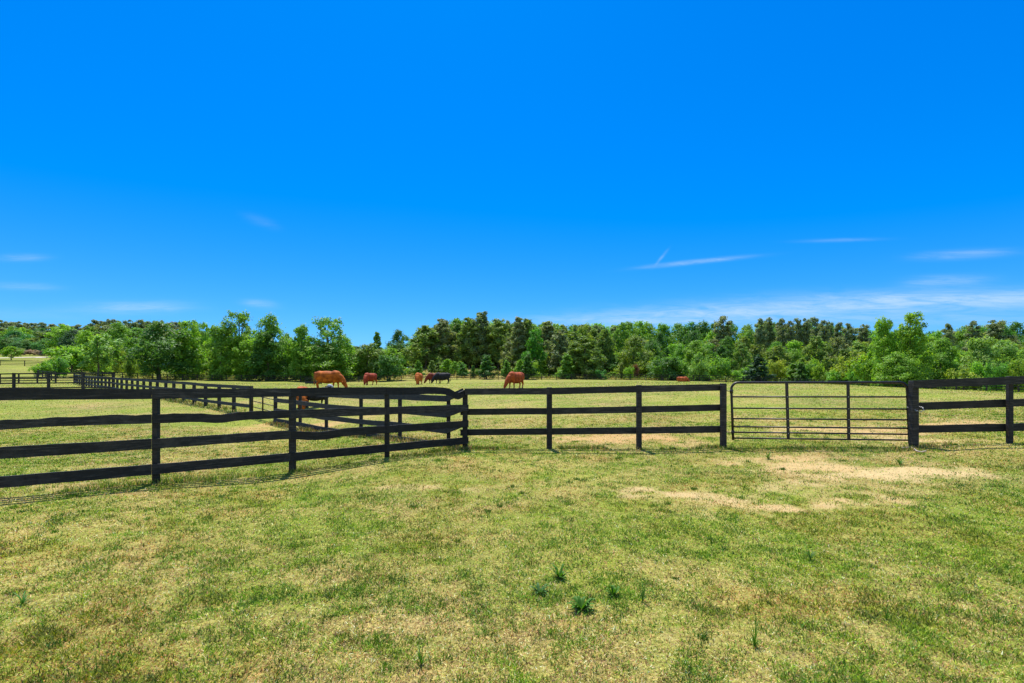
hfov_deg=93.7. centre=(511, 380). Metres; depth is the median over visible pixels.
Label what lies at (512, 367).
pine tree
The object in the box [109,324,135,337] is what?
broadleaf tree
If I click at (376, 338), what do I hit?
pine tree
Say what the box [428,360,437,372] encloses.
evergreen bush
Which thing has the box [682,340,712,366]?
broadleaf tree
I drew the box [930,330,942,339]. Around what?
broadleaf tree
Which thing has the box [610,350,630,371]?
pine tree
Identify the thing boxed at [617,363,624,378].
evergreen bush
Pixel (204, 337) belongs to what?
broadleaf tree
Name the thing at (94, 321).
pine tree
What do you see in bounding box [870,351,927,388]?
broadleaf tree
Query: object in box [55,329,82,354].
broadleaf tree
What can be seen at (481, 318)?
pine tree
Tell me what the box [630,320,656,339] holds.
broadleaf tree
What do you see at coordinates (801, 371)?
evergreen bush
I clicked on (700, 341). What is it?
broadleaf tree
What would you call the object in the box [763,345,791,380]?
tree
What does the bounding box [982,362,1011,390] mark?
shrub
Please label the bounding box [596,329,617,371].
pine tree
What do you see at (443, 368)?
evergreen bush
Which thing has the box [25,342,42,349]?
broadleaf tree
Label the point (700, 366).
bush
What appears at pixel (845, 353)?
pine tree
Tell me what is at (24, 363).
rail fence
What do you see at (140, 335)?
broadleaf tree
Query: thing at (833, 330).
broadleaf tree
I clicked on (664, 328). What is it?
broadleaf tree
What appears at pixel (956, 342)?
pine tree
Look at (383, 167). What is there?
sky
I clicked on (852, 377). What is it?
bush
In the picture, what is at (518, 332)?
pine tree
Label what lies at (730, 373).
shrub
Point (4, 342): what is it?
broadleaf tree
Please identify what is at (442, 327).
pine tree
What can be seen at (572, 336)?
pine tree
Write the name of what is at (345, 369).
shrub
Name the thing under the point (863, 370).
bush
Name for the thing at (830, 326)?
pine tree
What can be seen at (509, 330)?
pine tree
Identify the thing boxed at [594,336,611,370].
pine tree
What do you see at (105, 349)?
sapling
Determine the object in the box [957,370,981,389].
bush
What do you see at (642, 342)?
pine tree
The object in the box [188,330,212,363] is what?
broadleaf tree
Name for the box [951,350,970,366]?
broadleaf tree
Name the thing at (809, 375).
shrub
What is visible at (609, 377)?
undergrowth
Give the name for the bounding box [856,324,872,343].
pine tree
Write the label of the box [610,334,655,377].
broadleaf tree
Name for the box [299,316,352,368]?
broadleaf tree
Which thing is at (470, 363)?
pine tree
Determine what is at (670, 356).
bush
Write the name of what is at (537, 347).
broadleaf tree
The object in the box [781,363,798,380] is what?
evergreen bush
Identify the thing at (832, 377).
bush
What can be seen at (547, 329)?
pine tree
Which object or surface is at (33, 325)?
pine tree
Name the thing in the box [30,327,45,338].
broadleaf tree
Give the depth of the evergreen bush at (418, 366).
111.71 m
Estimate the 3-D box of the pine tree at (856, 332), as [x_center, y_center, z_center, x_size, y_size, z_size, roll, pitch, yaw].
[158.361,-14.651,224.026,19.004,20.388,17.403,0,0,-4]
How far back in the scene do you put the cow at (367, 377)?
55.59 m
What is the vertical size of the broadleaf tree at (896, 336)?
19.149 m
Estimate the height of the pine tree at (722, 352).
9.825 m
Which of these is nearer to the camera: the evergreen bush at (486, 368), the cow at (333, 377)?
the cow at (333, 377)
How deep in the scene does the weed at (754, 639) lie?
2.81 m
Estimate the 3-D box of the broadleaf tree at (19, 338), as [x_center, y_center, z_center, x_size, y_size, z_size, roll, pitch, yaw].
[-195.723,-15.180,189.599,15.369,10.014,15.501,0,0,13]
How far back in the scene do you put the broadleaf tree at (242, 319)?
107.27 m
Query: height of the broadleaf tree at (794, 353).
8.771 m
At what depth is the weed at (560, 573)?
3.77 m
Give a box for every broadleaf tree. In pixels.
[0,326,27,340]
[0,330,34,342]
[0,337,17,351]
[2,342,28,349]
[16,340,33,349]
[20,327,33,341]
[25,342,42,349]
[29,338,51,350]
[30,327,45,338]
[38,324,79,355]
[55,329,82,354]
[71,330,101,350]
[85,326,101,335]
[92,320,139,355]
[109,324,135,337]
[118,319,200,378]
[128,327,144,360]
[130,327,157,358]
[164,320,208,378]
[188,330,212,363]
[190,321,214,356]
[201,322,236,379]
[202,346,232,375]
[209,309,257,379]
[226,340,260,379]
[242,312,298,378]
[243,331,289,380]
[281,332,296,379]
[285,323,312,380]
[295,339,356,378]
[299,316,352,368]
[333,337,367,375]
[349,343,386,378]
[384,329,410,364]
[384,348,407,371]
[444,317,464,354]
[520,328,547,376]
[576,324,592,355]
[591,322,610,331]
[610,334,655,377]
[612,322,632,360]
[621,321,642,341]
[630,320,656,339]
[636,321,660,341]
[639,339,662,377]
[643,333,657,345]
[655,322,672,345]
[656,331,669,354]
[667,322,689,355]
[667,343,684,358]
[672,344,690,360]
[674,321,702,347]
[681,330,708,359]
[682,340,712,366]
[684,339,704,356]
[690,319,722,344]
[694,342,714,361]
[703,331,719,350]
[704,322,719,340]
[720,335,734,355]
[725,321,740,343]
[736,323,755,344]
[740,329,762,348]
[768,342,792,362]
[782,348,805,378]
[786,339,802,360]
[832,325,845,337]
[851,342,873,356]
[866,316,897,386]
[869,329,898,355]
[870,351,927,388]
[885,310,935,385]
[891,328,906,350]
[918,336,943,354]
[921,337,964,389]
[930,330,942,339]
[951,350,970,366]
[952,326,975,345]
[954,339,969,352]
[959,335,1005,390]
[964,325,988,337]
[966,339,1023,374]
[989,324,1023,345]
[1005,320,1023,344]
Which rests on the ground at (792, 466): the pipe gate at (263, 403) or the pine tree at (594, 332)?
the pine tree at (594, 332)
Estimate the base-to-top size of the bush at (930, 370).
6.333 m
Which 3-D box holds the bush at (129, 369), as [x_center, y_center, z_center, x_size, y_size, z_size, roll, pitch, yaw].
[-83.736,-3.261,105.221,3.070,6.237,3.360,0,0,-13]
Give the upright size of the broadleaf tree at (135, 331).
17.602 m
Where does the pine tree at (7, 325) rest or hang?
on the ground at (792, 466)
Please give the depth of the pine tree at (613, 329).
148.06 m
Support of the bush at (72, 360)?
on the ground at (792, 466)
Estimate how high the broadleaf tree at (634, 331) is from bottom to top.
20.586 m
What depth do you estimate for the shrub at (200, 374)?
107.45 m
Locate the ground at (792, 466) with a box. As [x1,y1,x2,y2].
[0,354,1023,682]
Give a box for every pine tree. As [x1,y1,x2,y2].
[0,320,7,327]
[1,322,12,330]
[11,321,26,328]
[22,322,32,329]
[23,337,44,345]
[29,323,37,330]
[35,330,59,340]
[36,322,48,330]
[73,324,83,330]
[87,319,99,325]
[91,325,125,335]
[93,321,102,326]
[102,318,111,327]
[121,319,132,328]
[127,322,139,337]
[135,319,144,327]
[168,321,180,329]
[371,331,382,362]
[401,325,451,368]
[422,318,463,366]
[449,323,466,358]
[450,317,489,367]
[460,310,496,362]
[463,342,485,367]
[480,318,510,369]
[499,322,514,351]
[499,333,515,365]
[500,352,520,371]
[506,316,529,362]
[511,318,536,362]
[513,342,533,366]
[538,329,571,371]
[539,321,558,350]
[548,353,558,375]
[556,340,590,378]
[560,325,568,335]
[561,331,589,356]
[568,323,584,335]
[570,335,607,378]
[589,327,608,353]
[592,325,615,351]
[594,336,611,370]
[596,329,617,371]
[610,326,620,345]
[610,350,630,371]
[637,336,645,353]
[661,347,672,357]
[704,339,719,356]
[712,315,735,347]
[712,344,737,375]
[723,344,734,359]
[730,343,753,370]
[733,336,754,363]
[743,345,765,361]
[752,318,769,353]
[762,317,776,351]
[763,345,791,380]
[775,318,786,345]
[781,320,795,350]
[781,346,793,363]
[793,318,804,347]
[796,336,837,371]
[800,318,814,348]
[807,316,820,335]
[817,320,829,342]
[819,337,851,362]
[827,321,835,348]
[833,322,845,351]
[835,349,852,368]
[841,323,855,347]
[845,328,860,340]
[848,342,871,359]
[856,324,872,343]
[941,323,954,352]
[953,336,960,350]
[960,349,986,370]
[961,320,982,351]
[978,320,1017,347]
[1009,338,1023,353]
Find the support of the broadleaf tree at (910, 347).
on the ground at (792, 466)
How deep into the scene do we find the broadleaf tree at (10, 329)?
203.91 m
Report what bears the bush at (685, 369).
on the ground at (792, 466)
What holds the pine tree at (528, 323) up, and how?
on the ground at (792, 466)
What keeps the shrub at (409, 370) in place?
on the ground at (792, 466)
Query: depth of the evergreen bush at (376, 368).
106.67 m
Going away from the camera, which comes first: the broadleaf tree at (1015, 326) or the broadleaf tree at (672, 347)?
the broadleaf tree at (672, 347)
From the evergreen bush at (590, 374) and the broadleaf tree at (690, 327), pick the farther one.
the broadleaf tree at (690, 327)
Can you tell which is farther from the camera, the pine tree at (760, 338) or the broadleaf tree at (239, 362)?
the pine tree at (760, 338)
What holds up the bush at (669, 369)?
on the ground at (792, 466)
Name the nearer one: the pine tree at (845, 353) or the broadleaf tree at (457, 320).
the pine tree at (845, 353)
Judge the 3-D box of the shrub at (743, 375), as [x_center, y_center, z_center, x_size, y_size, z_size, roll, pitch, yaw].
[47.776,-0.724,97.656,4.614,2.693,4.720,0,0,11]
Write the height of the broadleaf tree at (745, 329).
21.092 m
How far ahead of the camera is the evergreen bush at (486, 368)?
107.34 m
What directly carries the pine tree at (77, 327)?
on the ground at (792, 466)
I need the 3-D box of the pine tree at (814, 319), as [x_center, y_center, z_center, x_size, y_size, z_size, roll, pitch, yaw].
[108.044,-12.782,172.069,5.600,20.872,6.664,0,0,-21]
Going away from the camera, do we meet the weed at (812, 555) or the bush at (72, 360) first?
the weed at (812, 555)
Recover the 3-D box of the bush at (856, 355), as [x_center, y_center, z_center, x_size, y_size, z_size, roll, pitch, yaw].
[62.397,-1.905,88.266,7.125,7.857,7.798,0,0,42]
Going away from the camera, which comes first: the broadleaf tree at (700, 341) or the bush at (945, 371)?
the bush at (945, 371)
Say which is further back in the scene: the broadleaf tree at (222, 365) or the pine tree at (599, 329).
the pine tree at (599, 329)
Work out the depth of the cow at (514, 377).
41.46 m
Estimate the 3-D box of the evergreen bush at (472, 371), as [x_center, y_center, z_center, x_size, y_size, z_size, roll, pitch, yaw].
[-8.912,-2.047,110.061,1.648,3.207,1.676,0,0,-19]
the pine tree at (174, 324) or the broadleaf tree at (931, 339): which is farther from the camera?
the pine tree at (174, 324)
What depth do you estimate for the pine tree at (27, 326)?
236.57 m
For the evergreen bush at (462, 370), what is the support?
on the ground at (792, 466)
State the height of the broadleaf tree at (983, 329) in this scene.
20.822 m
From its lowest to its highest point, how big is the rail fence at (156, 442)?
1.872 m
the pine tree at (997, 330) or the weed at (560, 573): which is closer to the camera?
the weed at (560, 573)
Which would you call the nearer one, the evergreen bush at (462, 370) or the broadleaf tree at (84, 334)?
the evergreen bush at (462, 370)
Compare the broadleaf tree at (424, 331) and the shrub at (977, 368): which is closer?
the shrub at (977, 368)
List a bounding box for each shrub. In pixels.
[87,355,108,371]
[91,356,113,375]
[104,348,126,371]
[198,372,208,377]
[337,360,354,380]
[405,368,414,374]
[531,360,540,378]
[595,369,606,378]
[623,367,634,378]
[629,361,652,377]
[708,358,730,381]
[725,370,736,379]
[732,367,746,381]
[736,371,754,379]
[759,364,776,380]
[767,359,785,380]
[778,365,795,379]
[798,361,817,380]
[969,357,990,390]
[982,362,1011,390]
[1005,354,1023,391]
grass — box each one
[52,388,1018,494]
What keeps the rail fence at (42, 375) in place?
on the ground at (792, 466)
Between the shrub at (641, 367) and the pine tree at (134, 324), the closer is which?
the shrub at (641, 367)
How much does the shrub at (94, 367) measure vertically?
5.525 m
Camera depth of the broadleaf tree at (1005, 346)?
79.07 m
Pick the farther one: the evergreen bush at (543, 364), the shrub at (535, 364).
the evergreen bush at (543, 364)
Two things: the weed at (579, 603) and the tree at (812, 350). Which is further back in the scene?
the tree at (812, 350)
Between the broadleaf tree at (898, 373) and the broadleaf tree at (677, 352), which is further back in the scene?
the broadleaf tree at (677, 352)
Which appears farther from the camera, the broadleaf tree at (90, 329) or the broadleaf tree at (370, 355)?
the broadleaf tree at (90, 329)
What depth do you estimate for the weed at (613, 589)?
3.48 m
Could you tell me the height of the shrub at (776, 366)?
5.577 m
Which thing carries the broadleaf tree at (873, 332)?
on the ground at (792, 466)
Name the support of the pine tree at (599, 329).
on the ground at (792, 466)
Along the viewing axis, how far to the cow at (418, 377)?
55.18 m
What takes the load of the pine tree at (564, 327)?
on the ground at (792, 466)
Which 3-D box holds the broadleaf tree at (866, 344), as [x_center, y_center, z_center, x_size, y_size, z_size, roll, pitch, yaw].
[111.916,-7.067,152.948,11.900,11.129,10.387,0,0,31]
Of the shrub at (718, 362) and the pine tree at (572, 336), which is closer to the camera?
the shrub at (718, 362)
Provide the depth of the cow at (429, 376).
62.53 m
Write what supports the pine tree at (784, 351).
on the ground at (792, 466)
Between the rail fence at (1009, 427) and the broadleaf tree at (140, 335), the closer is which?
the rail fence at (1009, 427)
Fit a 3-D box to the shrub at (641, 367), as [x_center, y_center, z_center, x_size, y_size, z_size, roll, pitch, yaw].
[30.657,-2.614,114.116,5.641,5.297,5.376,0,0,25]
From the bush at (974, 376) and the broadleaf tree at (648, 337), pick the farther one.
the broadleaf tree at (648, 337)
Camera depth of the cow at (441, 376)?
59.74 m
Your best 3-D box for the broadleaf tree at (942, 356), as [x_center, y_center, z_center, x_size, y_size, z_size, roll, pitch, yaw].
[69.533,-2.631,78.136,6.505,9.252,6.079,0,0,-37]
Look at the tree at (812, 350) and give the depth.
104.04 m
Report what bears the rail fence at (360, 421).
on the ground at (792, 466)
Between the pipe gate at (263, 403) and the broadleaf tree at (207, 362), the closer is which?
the pipe gate at (263, 403)
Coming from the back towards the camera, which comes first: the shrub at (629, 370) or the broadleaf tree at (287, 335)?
the broadleaf tree at (287, 335)
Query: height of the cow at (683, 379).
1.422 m
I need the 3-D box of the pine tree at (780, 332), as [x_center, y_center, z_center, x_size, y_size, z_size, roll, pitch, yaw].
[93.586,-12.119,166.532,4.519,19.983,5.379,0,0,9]
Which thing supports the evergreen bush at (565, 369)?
on the ground at (792, 466)
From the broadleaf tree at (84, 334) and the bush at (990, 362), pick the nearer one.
the bush at (990, 362)
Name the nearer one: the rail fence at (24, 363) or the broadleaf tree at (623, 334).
the rail fence at (24, 363)
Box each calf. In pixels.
[296,386,308,408]
[305,384,332,407]
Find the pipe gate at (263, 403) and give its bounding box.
[251,397,273,410]
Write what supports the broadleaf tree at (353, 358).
on the ground at (792, 466)
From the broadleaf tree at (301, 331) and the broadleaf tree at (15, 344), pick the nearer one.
the broadleaf tree at (301, 331)
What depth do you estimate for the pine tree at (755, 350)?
138.58 m
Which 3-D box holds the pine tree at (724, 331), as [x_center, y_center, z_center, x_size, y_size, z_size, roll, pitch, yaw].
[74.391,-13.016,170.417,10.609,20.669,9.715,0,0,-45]
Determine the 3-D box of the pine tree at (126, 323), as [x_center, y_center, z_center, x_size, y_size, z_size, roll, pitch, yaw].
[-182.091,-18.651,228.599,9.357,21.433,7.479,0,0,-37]
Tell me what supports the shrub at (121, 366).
on the ground at (792, 466)
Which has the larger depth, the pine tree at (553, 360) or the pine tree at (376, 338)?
the pine tree at (553, 360)
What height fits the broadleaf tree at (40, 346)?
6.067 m
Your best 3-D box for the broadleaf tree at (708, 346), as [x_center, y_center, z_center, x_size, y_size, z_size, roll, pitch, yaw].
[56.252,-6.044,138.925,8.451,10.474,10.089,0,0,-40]
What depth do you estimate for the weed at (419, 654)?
2.63 m
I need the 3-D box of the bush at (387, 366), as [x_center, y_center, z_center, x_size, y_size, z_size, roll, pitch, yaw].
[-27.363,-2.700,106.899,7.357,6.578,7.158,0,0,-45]
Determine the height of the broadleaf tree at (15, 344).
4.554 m
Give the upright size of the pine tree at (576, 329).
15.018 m
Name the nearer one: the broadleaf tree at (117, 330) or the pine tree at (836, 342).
the pine tree at (836, 342)
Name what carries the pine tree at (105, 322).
on the ground at (792, 466)
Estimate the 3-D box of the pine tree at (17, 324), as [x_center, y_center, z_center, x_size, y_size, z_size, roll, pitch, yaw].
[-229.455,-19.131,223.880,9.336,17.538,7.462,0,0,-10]
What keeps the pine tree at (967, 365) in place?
on the ground at (792, 466)
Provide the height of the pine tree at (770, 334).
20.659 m
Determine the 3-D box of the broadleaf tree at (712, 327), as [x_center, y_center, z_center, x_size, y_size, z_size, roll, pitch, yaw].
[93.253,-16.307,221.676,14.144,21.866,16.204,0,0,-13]
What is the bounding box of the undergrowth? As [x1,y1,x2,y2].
[37,361,1016,391]
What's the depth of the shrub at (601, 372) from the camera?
105.98 m
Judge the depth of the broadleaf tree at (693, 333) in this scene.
184.10 m
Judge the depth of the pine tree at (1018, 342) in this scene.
158.80 m
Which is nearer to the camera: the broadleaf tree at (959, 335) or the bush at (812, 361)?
the bush at (812, 361)
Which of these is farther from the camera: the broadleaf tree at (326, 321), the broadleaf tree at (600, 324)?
the broadleaf tree at (600, 324)
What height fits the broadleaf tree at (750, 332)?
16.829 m
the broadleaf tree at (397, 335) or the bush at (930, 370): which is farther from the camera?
the broadleaf tree at (397, 335)
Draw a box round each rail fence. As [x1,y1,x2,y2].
[0,360,42,365]
[0,372,114,388]
[0,374,74,382]
[0,387,468,487]
[37,370,56,379]
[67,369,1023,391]
[73,374,252,410]
[273,388,462,445]
[460,383,726,448]
[908,376,1023,447]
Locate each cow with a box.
[314,370,347,387]
[362,373,376,384]
[415,373,422,384]
[424,373,442,382]
[431,372,450,383]
[503,371,524,387]
[677,376,689,381]
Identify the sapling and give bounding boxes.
[0,346,24,359]
[73,333,127,375]
[449,361,459,375]
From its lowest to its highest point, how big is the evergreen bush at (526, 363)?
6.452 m
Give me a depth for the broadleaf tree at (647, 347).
121.35 m
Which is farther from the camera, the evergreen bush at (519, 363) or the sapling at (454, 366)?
the sapling at (454, 366)
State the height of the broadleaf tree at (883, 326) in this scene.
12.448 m
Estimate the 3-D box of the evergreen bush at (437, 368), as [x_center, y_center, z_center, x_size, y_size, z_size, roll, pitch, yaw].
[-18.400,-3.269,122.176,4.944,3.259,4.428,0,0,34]
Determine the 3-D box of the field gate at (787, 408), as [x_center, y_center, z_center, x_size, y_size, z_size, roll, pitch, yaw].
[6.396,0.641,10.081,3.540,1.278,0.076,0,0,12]
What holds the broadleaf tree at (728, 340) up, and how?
on the ground at (792, 466)
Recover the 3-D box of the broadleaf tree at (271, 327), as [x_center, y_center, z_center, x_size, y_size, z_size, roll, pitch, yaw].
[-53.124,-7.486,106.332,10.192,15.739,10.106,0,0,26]
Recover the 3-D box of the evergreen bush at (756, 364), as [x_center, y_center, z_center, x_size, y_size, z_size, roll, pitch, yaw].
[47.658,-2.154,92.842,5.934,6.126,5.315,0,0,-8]
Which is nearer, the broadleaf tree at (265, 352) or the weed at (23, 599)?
the weed at (23, 599)
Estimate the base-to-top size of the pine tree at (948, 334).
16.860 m
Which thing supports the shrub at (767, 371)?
on the ground at (792, 466)
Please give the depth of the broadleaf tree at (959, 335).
204.46 m
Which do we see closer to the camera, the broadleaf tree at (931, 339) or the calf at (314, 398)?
the calf at (314, 398)
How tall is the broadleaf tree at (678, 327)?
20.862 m
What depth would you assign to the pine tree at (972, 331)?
154.94 m
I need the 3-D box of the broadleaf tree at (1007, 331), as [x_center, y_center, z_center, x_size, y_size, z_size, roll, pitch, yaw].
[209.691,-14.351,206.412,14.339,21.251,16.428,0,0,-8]
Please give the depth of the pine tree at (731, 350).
138.03 m
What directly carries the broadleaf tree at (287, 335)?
on the ground at (792, 466)
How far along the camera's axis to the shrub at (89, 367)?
103.42 m
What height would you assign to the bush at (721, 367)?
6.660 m
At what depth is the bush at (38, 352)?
158.42 m
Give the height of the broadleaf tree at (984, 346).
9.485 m
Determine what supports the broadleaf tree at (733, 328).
on the ground at (792, 466)
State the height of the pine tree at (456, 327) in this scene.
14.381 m
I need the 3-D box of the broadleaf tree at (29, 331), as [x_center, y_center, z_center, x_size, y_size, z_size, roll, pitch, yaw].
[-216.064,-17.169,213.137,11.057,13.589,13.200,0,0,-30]
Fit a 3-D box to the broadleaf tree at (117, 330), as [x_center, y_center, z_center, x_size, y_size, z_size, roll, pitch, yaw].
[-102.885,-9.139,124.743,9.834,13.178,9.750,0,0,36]
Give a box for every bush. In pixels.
[26,359,59,376]
[32,350,46,354]
[39,344,89,371]
[48,357,69,375]
[123,354,137,376]
[373,362,380,380]
[376,355,406,380]
[412,360,425,374]
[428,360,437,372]
[433,362,441,372]
[439,359,454,373]
[456,363,468,376]
[470,365,476,376]
[475,355,495,378]
[500,360,511,376]
[514,360,524,372]
[520,353,536,379]
[537,359,549,376]
[557,354,575,378]
[588,366,597,376]
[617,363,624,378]
[632,364,639,378]
[643,357,655,379]
[646,355,681,380]
[653,354,682,373]
[674,358,693,376]
[688,351,711,381]
[709,355,730,380]
[743,354,775,380]
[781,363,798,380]
[792,362,810,380]
[807,355,825,380]
[811,364,827,380]
[825,370,845,384]
[830,349,872,385]
[843,371,863,384]
[845,347,893,385]
[918,358,934,388]
[930,360,960,376]
[944,365,982,389]
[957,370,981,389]
[985,357,999,370]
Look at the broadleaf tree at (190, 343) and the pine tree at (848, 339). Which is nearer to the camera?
the broadleaf tree at (190, 343)
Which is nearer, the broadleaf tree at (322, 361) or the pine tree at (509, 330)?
the broadleaf tree at (322, 361)
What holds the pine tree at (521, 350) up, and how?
on the ground at (792, 466)
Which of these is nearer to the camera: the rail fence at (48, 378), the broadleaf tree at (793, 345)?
the rail fence at (48, 378)
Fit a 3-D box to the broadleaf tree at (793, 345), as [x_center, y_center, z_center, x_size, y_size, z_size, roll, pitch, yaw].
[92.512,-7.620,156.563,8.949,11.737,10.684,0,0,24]
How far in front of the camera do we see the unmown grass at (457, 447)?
10.28 m
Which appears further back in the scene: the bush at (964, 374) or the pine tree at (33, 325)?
the pine tree at (33, 325)
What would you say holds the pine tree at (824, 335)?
on the ground at (792, 466)
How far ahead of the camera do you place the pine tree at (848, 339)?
163.97 m
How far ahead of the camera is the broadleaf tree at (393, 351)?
121.48 m
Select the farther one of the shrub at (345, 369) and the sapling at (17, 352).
the sapling at (17, 352)
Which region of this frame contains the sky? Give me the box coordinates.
[0,0,1023,367]
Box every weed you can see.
[10,592,30,604]
[411,644,427,665]
[530,583,548,595]
[551,564,568,578]
[566,596,594,614]
[604,585,618,596]
[637,580,648,601]
[748,617,761,645]
[803,549,815,559]
[880,606,890,618]
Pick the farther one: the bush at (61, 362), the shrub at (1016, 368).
the bush at (61, 362)
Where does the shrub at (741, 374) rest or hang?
on the ground at (792, 466)
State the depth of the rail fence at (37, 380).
60.44 m
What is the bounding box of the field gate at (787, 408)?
[729,381,907,440]
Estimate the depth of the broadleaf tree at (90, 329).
209.74 m
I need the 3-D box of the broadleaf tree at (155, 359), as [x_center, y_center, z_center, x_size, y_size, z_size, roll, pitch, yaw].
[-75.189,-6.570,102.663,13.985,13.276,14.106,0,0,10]
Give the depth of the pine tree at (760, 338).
169.36 m
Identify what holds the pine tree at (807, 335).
on the ground at (792, 466)
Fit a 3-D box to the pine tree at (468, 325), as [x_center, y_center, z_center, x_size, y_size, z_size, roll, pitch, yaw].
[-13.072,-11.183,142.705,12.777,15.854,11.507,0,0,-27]
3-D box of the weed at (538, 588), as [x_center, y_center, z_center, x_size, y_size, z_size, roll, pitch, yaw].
[0.211,1.526,3.516,0.147,0.057,0.146,0,0,45]
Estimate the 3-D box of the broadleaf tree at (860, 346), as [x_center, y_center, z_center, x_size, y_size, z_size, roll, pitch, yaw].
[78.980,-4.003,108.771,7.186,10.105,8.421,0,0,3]
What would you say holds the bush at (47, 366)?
on the ground at (792, 466)
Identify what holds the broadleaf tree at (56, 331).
on the ground at (792, 466)
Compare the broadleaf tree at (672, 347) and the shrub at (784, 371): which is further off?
the broadleaf tree at (672, 347)
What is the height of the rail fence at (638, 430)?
1.801 m
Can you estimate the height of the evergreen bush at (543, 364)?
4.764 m
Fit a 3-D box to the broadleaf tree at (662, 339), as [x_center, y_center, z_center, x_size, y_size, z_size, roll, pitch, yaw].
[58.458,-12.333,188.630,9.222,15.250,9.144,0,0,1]
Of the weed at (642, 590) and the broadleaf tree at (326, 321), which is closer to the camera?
the weed at (642, 590)
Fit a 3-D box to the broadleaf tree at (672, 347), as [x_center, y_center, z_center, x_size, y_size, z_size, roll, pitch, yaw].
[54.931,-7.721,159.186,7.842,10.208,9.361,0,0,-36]
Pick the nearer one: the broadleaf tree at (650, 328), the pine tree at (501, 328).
the pine tree at (501, 328)
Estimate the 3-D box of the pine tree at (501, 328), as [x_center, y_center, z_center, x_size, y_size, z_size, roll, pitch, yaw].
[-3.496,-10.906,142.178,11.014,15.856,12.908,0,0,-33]
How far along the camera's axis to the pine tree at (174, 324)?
224.67 m
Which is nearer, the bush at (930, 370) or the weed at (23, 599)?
the weed at (23, 599)
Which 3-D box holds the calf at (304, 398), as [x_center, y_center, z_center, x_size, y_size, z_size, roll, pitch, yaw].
[-9.304,0.734,21.323,0.607,1.024,1.795,0,0,-15]
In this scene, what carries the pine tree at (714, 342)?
on the ground at (792, 466)
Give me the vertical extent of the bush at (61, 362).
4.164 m
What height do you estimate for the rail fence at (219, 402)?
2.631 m
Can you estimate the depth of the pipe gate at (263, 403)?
19.08 m
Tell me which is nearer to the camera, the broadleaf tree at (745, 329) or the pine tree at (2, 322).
the broadleaf tree at (745, 329)
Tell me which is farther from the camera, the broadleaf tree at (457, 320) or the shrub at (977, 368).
the broadleaf tree at (457, 320)
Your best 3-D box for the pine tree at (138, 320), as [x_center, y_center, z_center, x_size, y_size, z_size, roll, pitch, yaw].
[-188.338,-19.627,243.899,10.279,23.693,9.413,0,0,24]
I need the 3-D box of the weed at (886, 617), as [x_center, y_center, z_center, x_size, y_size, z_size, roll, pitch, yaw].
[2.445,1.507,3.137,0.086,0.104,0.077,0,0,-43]
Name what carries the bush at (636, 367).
on the ground at (792, 466)
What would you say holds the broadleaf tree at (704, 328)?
on the ground at (792, 466)
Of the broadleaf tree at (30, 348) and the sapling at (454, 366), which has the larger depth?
the broadleaf tree at (30, 348)
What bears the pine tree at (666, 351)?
on the ground at (792, 466)
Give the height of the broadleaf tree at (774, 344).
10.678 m
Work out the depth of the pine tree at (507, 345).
132.88 m
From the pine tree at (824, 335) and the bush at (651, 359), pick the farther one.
the pine tree at (824, 335)
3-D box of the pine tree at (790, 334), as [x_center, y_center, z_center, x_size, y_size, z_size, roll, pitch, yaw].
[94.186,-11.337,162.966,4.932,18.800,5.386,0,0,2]
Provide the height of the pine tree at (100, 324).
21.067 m
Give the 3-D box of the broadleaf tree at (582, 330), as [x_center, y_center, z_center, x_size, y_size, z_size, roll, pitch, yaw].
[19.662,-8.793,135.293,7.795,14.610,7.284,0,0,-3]
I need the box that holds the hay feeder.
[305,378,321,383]
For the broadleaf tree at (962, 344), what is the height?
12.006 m
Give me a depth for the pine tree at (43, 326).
224.80 m
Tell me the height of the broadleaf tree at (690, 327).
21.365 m
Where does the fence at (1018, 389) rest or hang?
on the ground at (792, 466)
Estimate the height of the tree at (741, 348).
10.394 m
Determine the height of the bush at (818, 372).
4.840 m
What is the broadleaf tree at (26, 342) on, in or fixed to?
on the ground at (792, 466)
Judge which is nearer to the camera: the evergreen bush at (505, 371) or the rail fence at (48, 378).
the rail fence at (48, 378)
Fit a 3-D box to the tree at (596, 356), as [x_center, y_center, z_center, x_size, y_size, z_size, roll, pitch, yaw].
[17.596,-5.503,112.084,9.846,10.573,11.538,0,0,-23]
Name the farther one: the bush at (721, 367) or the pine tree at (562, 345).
the pine tree at (562, 345)
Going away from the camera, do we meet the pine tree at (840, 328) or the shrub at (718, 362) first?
the shrub at (718, 362)
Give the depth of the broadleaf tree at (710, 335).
184.03 m
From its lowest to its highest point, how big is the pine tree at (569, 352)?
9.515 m
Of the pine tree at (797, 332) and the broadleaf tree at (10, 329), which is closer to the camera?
the pine tree at (797, 332)

